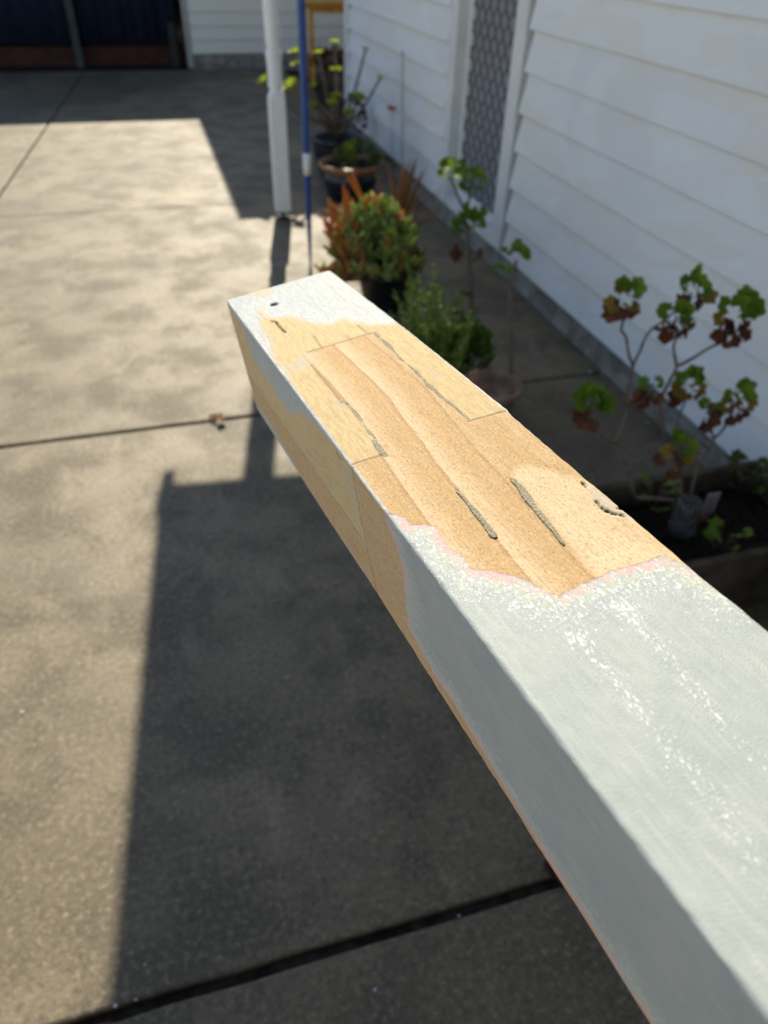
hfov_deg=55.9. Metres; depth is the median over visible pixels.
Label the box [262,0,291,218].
verandah post
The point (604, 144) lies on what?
house
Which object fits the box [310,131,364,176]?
blue pot
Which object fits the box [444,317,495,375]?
parsley clump
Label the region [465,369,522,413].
terracotta pot
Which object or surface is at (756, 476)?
seedling
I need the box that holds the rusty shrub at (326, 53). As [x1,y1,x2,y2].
[308,45,343,98]
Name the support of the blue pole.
on the paving
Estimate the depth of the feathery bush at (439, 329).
2.67 m
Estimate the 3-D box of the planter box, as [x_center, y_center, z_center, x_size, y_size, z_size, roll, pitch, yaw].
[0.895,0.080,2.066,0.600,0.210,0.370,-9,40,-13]
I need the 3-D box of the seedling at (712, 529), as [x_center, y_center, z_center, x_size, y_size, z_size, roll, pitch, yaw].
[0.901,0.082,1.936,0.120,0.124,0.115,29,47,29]
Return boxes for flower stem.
[387,105,396,174]
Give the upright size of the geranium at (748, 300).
0.756 m
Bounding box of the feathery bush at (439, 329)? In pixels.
[389,262,497,374]
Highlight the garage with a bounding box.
[0,0,343,72]
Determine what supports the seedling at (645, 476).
on the planter box
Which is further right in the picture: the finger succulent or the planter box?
the planter box
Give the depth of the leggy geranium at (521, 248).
2.45 m
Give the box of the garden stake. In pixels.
[401,51,403,173]
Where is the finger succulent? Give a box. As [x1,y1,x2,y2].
[313,170,430,296]
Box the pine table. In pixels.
[305,0,343,82]
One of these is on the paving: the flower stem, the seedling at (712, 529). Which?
the flower stem
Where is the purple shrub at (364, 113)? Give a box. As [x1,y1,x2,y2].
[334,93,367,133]
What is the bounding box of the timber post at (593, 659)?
[227,271,767,1023]
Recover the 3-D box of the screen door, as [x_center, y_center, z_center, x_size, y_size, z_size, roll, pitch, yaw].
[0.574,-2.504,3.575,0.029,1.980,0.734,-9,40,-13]
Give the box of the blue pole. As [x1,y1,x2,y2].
[297,0,311,263]
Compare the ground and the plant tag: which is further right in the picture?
the plant tag
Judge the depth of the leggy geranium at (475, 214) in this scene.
2.98 m
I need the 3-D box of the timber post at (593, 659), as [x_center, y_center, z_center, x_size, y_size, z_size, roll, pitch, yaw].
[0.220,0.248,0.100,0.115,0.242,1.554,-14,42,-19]
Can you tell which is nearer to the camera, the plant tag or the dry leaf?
the plant tag
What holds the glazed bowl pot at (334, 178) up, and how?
on the paving
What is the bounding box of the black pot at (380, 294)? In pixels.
[360,267,417,314]
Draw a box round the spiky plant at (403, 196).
[317,154,453,243]
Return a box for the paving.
[0,69,767,1023]
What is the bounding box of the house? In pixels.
[344,0,767,467]
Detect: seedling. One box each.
[641,472,679,511]
[703,515,752,555]
[724,449,767,493]
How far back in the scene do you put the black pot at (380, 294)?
3.37 m
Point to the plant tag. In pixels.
(711, 501)
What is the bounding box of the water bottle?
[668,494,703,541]
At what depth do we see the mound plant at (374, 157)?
4.67 m
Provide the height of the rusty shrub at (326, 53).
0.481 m
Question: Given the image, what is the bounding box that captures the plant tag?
[699,492,720,522]
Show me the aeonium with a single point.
(335, 129)
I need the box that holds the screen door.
[455,0,517,224]
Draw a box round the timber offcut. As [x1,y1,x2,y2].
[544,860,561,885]
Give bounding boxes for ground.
[0,38,344,98]
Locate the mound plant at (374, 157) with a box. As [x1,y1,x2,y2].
[328,134,395,168]
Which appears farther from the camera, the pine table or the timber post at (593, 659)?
the pine table
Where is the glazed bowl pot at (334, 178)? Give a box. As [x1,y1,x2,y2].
[318,154,381,203]
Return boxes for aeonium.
[255,39,383,139]
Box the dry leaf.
[209,413,225,421]
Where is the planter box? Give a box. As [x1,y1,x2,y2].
[595,460,767,607]
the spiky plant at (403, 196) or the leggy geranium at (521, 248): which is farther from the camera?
the spiky plant at (403, 196)
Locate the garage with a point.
(218, 34)
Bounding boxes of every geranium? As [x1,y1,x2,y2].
[437,156,487,319]
[490,238,531,373]
[568,262,765,508]
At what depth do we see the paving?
1.86 m

